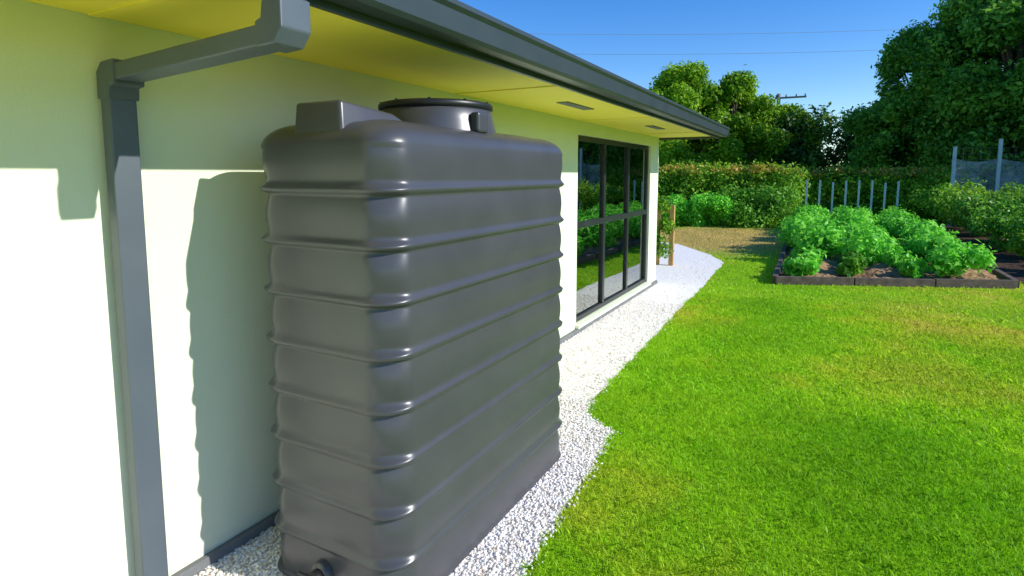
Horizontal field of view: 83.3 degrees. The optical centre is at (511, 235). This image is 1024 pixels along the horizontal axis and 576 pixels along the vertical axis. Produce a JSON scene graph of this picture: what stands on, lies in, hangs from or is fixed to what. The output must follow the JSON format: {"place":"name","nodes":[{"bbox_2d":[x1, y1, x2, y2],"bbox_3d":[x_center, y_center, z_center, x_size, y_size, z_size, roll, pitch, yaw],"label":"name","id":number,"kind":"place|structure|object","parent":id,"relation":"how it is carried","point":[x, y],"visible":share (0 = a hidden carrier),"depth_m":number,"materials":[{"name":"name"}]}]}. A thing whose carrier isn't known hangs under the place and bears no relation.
{"place":"outdoors","nodes":[
{"label":"outdoors","id":0,"kind":"place"},
{"bbox_2d":[194,242,723,575],"bbox_3d":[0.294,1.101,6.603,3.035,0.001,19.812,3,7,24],"label":"gravel path","id":1,"kind":"structure","parent":0,"point":[684,257],"depth_m":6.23,"materials":[{"name":"white gravel"}]},
{"bbox_2d":[259,97,563,575],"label":"water tank","id":2,"kind":"object","parent":1,"relation":"on","point":[414,287],"visible":1,"depth_m":2.41,"materials":[{"name":"grey plastic"}]},
{"bbox_2d":[656,205,674,265],"bbox_3d":[3.034,-0.017,11.448,0.370,1.200,0.090,3,7,28],"label":"timber trellis","id":3,"kind":"object","parent":1,"relation":"on","point":[671,211],"visible":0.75,"depth_m":11.38,"materials":[{"name":"brown wood"}]},
{"bbox_2d":[656,195,678,258],"bbox_3d":[2.925,-0.208,11.363,0.690,1.329,0.580,3,7,28],"label":"climbing plant","id":4,"kind":"object","parent":3,"relation":"attached to","point":[663,206],"visible":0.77,"depth_m":11.31,"materials":[{"name":"green plant"}]},
{"bbox_2d":[459,0,1014,170],"label":"sky","id":5,"kind":"structure","parent":0,"point":[845,78],"materials":[{"name":"blue"}]},
{"bbox_2d":[579,29,900,54],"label":"power lines","id":6,"kind":"object","parent":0,"point":[689,34],"visible":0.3,"depth_m":44.98,"materials":[{"name":"metal"}]},
{"bbox_2d":[520,198,1023,575],"bbox_3d":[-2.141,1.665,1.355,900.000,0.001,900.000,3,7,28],"label":"ground","id":7,"kind":"structure","parent":0,"point":[987,303],"depth_m":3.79,"materials":[{"name":"green plant"}]},
{"bbox_2d":[0,0,577,575],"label":"wall","id":8,"kind":"structure","parent":7,"relation":"on","point":[64,494],"depth_m":2.35,"materials":[{"name":"white paint"}]},
{"bbox_2d":[96,0,310,575],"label":"downpipe","id":9,"kind":"object","parent":8,"relation":"attached to","point":[283,26],"visible":1,"depth_m":2.21,"materials":[{"name":"metal"}]},
{"bbox_2d":[24,0,708,137],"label":"soffit","id":10,"kind":"structure","parent":8,"relation":"attached to","point":[338,41],"depth_m":2.92,"materials":[{"name":"paint"}]},
{"bbox_2d":[88,0,171,17],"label":"soffit joint","id":11,"kind":"object","parent":10,"relation":"attached to","point":[123,8],"visible":1,"depth_m":2.04,"materials":[{"name":"paint"}]},
{"bbox_2d":[455,86,557,94],"bbox_3d":[-0.017,-1.020,4.027,0.885,0.006,0.040,3,7,28],"label":"soffit joint","id":12,"kind":"object","parent":10,"relation":"attached to","point":[506,90],"visible":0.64,"depth_m":4.03,"materials":[{"name":"white paint"}]},
{"bbox_2d":[556,101,593,109],"bbox_3d":[0.553,-1.119,4.964,0.100,0.008,0.600,3,7,28],"label":"soffit vent","id":13,"kind":"object","parent":10,"relation":"in","point":[573,105],"visible":1,"depth_m":4.90,"materials":[{"name":"grey metal"}]},
{"bbox_2d":[579,117,652,120],"bbox_3d":[1.135,-1.244,6.120,0.885,0.006,0.040,3,7,28],"label":"soffit joint","id":14,"kind":"object","parent":10,"relation":"attached to","point":[618,118],"visible":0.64,"depth_m":6.10,"materials":[{"name":"paint"}]},
{"bbox_2d":[646,125,664,129],"bbox_3d":[1.800,-1.362,7.232,0.100,0.008,0.600,3,7,28],"label":"soffit vent","id":15,"kind":"object","parent":10,"relation":"in","point":[654,127],"visible":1,"depth_m":7.18,"materials":[{"name":"grey metal"}]},
{"bbox_2d":[650,132,696,133],"bbox_3d":[2.286,-1.468,8.214,0.885,0.006,0.040,3,7,28],"label":"soffit joint","id":16,"kind":"object","parent":10,"relation":"attached to","point":[667,133],"visible":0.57,"depth_m":8.27,"materials":[{"name":"paint"}]},
{"bbox_2d":[578,120,650,145],"bbox_3d":[1.353,-1.442,7.659,0.200,0.360,2.970,3,7,28],"label":"wall over window","id":17,"kind":"structure","parent":8,"relation":"attached to","point":[588,129],"depth_m":7.30,"materials":[{"name":"paint"}]},
{"bbox_2d":[578,135,648,149],"bbox_3d":[1.384,-1.230,7.664,0.070,0.058,2.970,3,7,28],"label":"frame top","id":18,"kind":"object","parent":17,"relation":"attached to","point":[602,141],"visible":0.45,"depth_m":7.37,"materials":[{"name":"metal"}]},
{"bbox_3d":[-5.723,-2.145,3.761,10.930,1.987,17.570,3,7,28],"label":"roof","id":19,"kind":"object","parent":8,"relation":"on","visible":0},
{"bbox_2d":[307,0,719,138],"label":"fascia","id":20,"kind":"structure","parent":19,"relation":"attached to","point":[336,9],"depth_m":2.62,"materials":[{"name":"metal"}]},
{"bbox_2d":[326,0,729,136],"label":"gutter","id":21,"kind":"object","parent":20,"relation":"attached to","point":[460,24],"visible":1,"depth_m":2.87,"materials":[{"name":"metal"}]},
{"bbox_2d":[659,136,717,139],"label":"fascia end","id":22,"kind":"structure","parent":20,"relation":"attached to","point":[683,138],"depth_m":9.15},
{"bbox_2d":[171,280,656,575],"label":"plinth","id":23,"kind":"structure","parent":7,"relation":"on","point":[202,563],"depth_m":2.79,"materials":[{"name":"concrete"}]},
{"bbox_2d":[576,282,646,323],"bbox_3d":[1.353,0.915,7.910,0.200,0.100,2.970,3,7,28],"label":"wall under window","id":24,"kind":"structure","parent":7,"relation":"on","point":[589,315],"depth_m":7.57,"materials":[{"name":"white paint"}]},
{"bbox_2d":[576,278,645,321],"bbox_3d":[1.384,0.836,7.885,0.070,0.058,2.970,3,7,28],"label":"frame bottom","id":25,"kind":"object","parent":24,"relation":"on","point":[582,315],"visible":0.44,"depth_m":7.61,"materials":[{"name":"metal"}]},
{"bbox_2d":[576,224,600,315],"bbox_3d":[0.912,0.390,6.962,0.001,1.025,0.910,3,7,28],"label":"glass","id":26,"kind":"object","parent":25,"relation":"on","point":[588,267],"visible":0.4,"depth_m":6.98,"materials":[{"name":"clear glass"}]},
{"bbox_2d":[600,223,604,302],"bbox_3d":[1.146,0.344,7.396,0.070,1.025,0.070,3,7,28],"label":"window mullion","id":27,"kind":"object","parent":25,"relation":"on","point":[602,266],"visible":0.51,"depth_m":7.37,"materials":[{"name":"metal"}]},
{"bbox_2d":[577,210,645,228],"bbox_3d":[1.384,-0.247,7.769,0.070,0.070,2.860,3,7,28],"label":"transom","id":28,"kind":"object","parent":27,"relation":"on","point":[587,223],"visible":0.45,"depth_m":7.46,"materials":[{"name":"metal"}]},
{"bbox_2d":[577,141,601,221],"bbox_3d":[0.912,-0.649,6.851,0.002,0.925,0.910,3,7,28],"label":"glass","id":29,"kind":"object","parent":28,"relation":"on","point":[589,194],"visible":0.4,"depth_m":6.87,"materials":[{"name":"clear glass"}]},
{"bbox_2d":[601,144,606,217],"bbox_3d":[1.146,-0.696,7.285,0.070,0.925,0.070,3,7,28],"label":"window mullion","id":30,"kind":"object","parent":28,"relation":"on","point":[603,197],"visible":0.55,"depth_m":7.25,"materials":[{"name":"metal"}]},
{"bbox_2d":[605,145,626,216],"bbox_3d":[1.387,-0.742,7.715,0.003,0.925,0.910,3,7,28],"label":"glass","id":31,"kind":"object","parent":28,"relation":"on","point":[615,179],"visible":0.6,"depth_m":7.72,"materials":[{"name":"clear glass"}]},
{"bbox_2d":[625,147,629,212],"bbox_3d":[1.621,-0.788,8.148,0.070,0.925,0.070,3,7,28],"label":"window mullion","id":32,"kind":"object","parent":28,"relation":"on","point":[627,179],"visible":0.55,"depth_m":8.12,"materials":[{"name":"metal"}]},
{"bbox_2d":[629,148,645,211],"bbox_3d":[1.865,-0.834,8.577,0.004,0.925,0.910,3,7,28],"label":"glass","id":33,"kind":"object","parent":28,"relation":"on","point":[637,179],"visible":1,"depth_m":8.59,"materials":[{"name":"clear glass"}]},
{"bbox_2d":[604,219,624,299],"bbox_3d":[1.389,0.298,7.824,0.003,1.025,0.910,3,7,28],"label":"glass","id":34,"kind":"object","parent":25,"relation":"on","point":[614,256],"visible":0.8,"depth_m":7.83,"materials":[{"name":"clear glass"}]},
{"bbox_2d":[624,218,628,288],"bbox_3d":[1.621,0.251,8.259,0.070,1.025,0.070,3,7,28],"label":"window mullion","id":35,"kind":"object","parent":25,"relation":"on","point":[626,252],"visible":0.53,"depth_m":8.23,"materials":[{"name":"metal"}]},
{"bbox_2d":[627,215,643,286],"bbox_3d":[1.861,0.205,8.690,0.004,1.025,0.910,3,7,28],"label":"glass","id":36,"kind":"object","parent":25,"relation":"on","point":[635,247],"visible":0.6,"depth_m":8.70,"materials":[{"name":"clear glass"}]},
{"bbox_2d":[643,150,648,278],"bbox_3d":[2.083,-0.333,9.046,0.070,2.020,0.054,3,7,28],"label":"frame side","id":37,"kind":"object","parent":25,"relation":"on","point":[645,222],"visible":0.54,"depth_m":9.03,"materials":[{"name":"metal"}]},
{"bbox_2d":[575,282,650,328],"bbox_3d":[1.454,0.892,7.853,0.070,0.037,3.030,3,7,28],"label":"window sill","id":38,"kind":"structure","parent":24,"relation":"attached to","point":[604,310],"depth_m":7.47,"materials":[{"name":"white paint"}]},
{"bbox_2d":[646,136,658,282],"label":"wall","id":39,"kind":"structure","parent":7,"relation":"on","point":[652,210],"depth_m":9.19,"materials":[{"name":"white paint"}]},
{"bbox_2d":[648,58,746,177],"bbox_3d":[9.601,-5.738,32.219,6.624,8.199,7.106,3,7,28],"label":"broadleaf tree","id":40,"kind":"object","parent":7,"relation":"on","point":[683,84],"visible":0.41,"depth_m":30.79,"materials":[{"name":"green plant"}]},
{"bbox_2d":[661,190,737,226],"bbox_3d":[6.323,-0.938,20.084,3.007,1.349,1.526,1,6,12],"label":"shrub","id":41,"kind":"object","parent":7,"relation":"on","point":[717,209],"visible":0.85,"depth_m":19.78,"materials":[{"name":"green plant"}]},
{"bbox_2d":[658,154,811,222],"bbox_3d":[6.124,-1.863,22.826,10.187,2.624,3.202,2,7,20],"label":"hedge","id":42,"kind":"object","parent":7,"relation":"on","point":[687,181],"visible":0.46,"depth_m":21.52,"materials":[{"name":"green plant"}]},
{"bbox_2d":[687,64,797,179],"bbox_3d":[12.181,-5.455,31.931,6.121,7.701,5.778,1,6,9],"label":"broadleaf tree","id":43,"kind":"object","parent":7,"relation":"on","point":[751,111],"visible":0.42,"depth_m":30.66,"materials":[{"name":"green plant"}]},
{"bbox_2d":[715,180,804,228],"bbox_3d":[8.636,-1.112,20.009,3.083,1.680,2.070,-1,6,-12],"label":"shrub","id":44,"kind":"object","parent":7,"relation":"on","point":[753,210],"visible":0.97,"depth_m":19.58,"materials":[{"name":"green plant"}]},
{"bbox_2d":[741,101,824,180],"bbox_3d":[14.799,-4.539,32.155,4.641,5.843,4.901,-6,8,-43],"label":"broadleaf tree","id":45,"kind":"object","parent":7,"relation":"on","point":[784,109],"visible":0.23,"depth_m":30.87,"materials":[{"name":"green plant"}]},
{"bbox_2d":[775,93,806,104],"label":"power pole","id":46,"kind":"object","parent":7,"relation":"on","point":[778,96],"visible":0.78,"depth_m":50.70,"materials":[{"name":"wood"}]},
{"bbox_2d":[754,102,909,207],"bbox_3d":[18.115,-4.182,30.202,10.570,5.764,4.987,3,7,28],"label":"tree","id":47,"kind":"object","parent":7,"relation":"on","point":[797,153],"visible":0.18,"depth_m":30.28,"materials":[{"name":"green plant"}]},
{"bbox_2d":[816,131,849,172],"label":"distant trees","id":48,"kind":"object","parent":7,"relation":"on","point":[833,154],"depth_m":33.72,"materials":[{"name":"green plant"}]},
{"bbox_2d":[772,224,1019,288],"bbox_3d":[8.886,0.149,14.556,3.779,0.210,13.362,3,7,28],"label":"raised garden bed","id":49,"kind":"object","parent":7,"relation":"on","point":[881,274],"visible":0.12,"depth_m":9.45,"materials":[{"name":"brown wood"}]},
{"bbox_2d":[781,243,826,275],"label":"seedling plants","id":50,"kind":"object","parent":49,"relation":"on","point":[807,258],"visible":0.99,"depth_m":9.96,"materials":[{"name":"green plant"}]},
{"bbox_2d":[770,202,848,257],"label":"vegetable plants","id":51,"kind":"object","parent":49,"relation":"on","point":[813,225],"visible":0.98,"depth_m":12.63,"materials":[{"name":"green plant"}]},
{"bbox_2d":[836,248,868,276],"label":"seedling plants","id":52,"kind":"object","parent":49,"relation":"on","point":[852,263],"visible":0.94,"depth_m":9.77,"materials":[{"name":"green plant"}]},
{"bbox_2d":[805,180,899,214],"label":"garden stakes","id":53,"kind":"object","parent":49,"relation":"in","point":[871,196],"visible":0.62,"depth_m":19.21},
{"bbox_2d":[830,205,906,265],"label":"vegetable plants","id":54,"kind":"object","parent":49,"relation":"on","point":[869,241],"visible":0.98,"depth_m":11.00,"materials":[{"name":"green plant"}]},
{"bbox_2d":[885,248,927,277],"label":"seedling plants","id":55,"kind":"object","parent":49,"relation":"on","point":[908,263],"visible":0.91,"depth_m":9.83,"materials":[{"name":"green plant"}]},
{"bbox_2d":[875,204,997,278],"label":"vegetable plants","id":56,"kind":"object","parent":49,"relation":"on","point":[938,248],"visible":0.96,"depth_m":10.61,"materials":[{"name":"green plant"}]},
{"bbox_2d":[773,158,1023,222],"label":"hedge","id":57,"kind":"object","parent":7,"relation":"on","point":[880,177],"visible":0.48,"depth_m":21.61,"materials":[{"name":"green plant"}]},
{"bbox_2d":[837,18,998,211],"bbox_3d":[18.863,-5.375,26.289,6.048,8.734,6.147,0,6,2],"label":"evergreen tree","id":58,"kind":"object","parent":7,"relation":"on","point":[873,127],"visible":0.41,"depth_m":25.80,"materials":[{"name":"green plant"}]},
{"bbox_2d":[894,0,1023,186],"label":"evergreen tree","id":59,"kind":"object","parent":7,"relation":"on","point":[990,33],"visible":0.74,"depth_m":22.70,"materials":[{"name":"green plant"}]},
{"bbox_2d":[938,225,1023,283],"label":"mulch bed","id":60,"kind":"object","parent":7,"relation":"on","point":[1010,264],"depth_m":12.82,"materials":[{"name":"brown soil"}]},
{"bbox_2d":[909,182,974,228],"bbox_3d":[14.262,-0.979,18.808,2.161,1.565,2.117,3,7,28],"label":"shrub","id":61,"kind":"object","parent":60,"relation":"on","point":[926,200],"visible":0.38,"depth_m":18.94,"materials":[{"name":"green plant"}]},
{"bbox_2d":[929,177,1023,235],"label":"shrub","id":62,"kind":"object","parent":60,"relation":"on","point":[945,210],"visible":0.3,"depth_m":17.07,"materials":[{"name":"green plant"}]},
{"bbox_2d":[946,190,1023,232],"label":"shrub","id":63,"kind":"object","parent":60,"relation":"on","point":[967,205],"visible":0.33,"depth_m":15.26,"materials":[{"name":"green plant"}]},
{"bbox_2d":[963,195,1023,250],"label":"shrub","id":64,"kind":"object","parent":60,"relation":"on","point":[1005,225],"visible":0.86,"depth_m":13.57,"materials":[{"name":"green plant"}]},
{"bbox_2d":[1000,179,1023,199],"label":"shrub","id":65,"kind":"object","parent":60,"relation":"on","point":[1017,185],"visible":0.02,"depth_m":17.88,"materials":[{"name":"green plant"}]},
{"bbox_2d":[1005,223,1023,256],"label":"shrub","id":66,"kind":"object","parent":60,"relation":"on","point":[1017,241],"visible":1,"depth_m":12.20,"materials":[{"name":"green plant"}]},
{"bbox_2d":[947,139,1023,225],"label":"wire fence","id":67,"kind":"object","parent":7,"relation":"on","point":[999,160],"visible":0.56,"depth_m":19.62,"materials":[{"name":"grey metal"}]},
{"bbox_2d":[1009,139,1023,152],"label":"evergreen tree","id":68,"kind":"object","parent":7,"relation":"on","point":[1011,143],"visible":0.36,"depth_m":23.19,"materials":[{"name":"green plant"}]}
]}

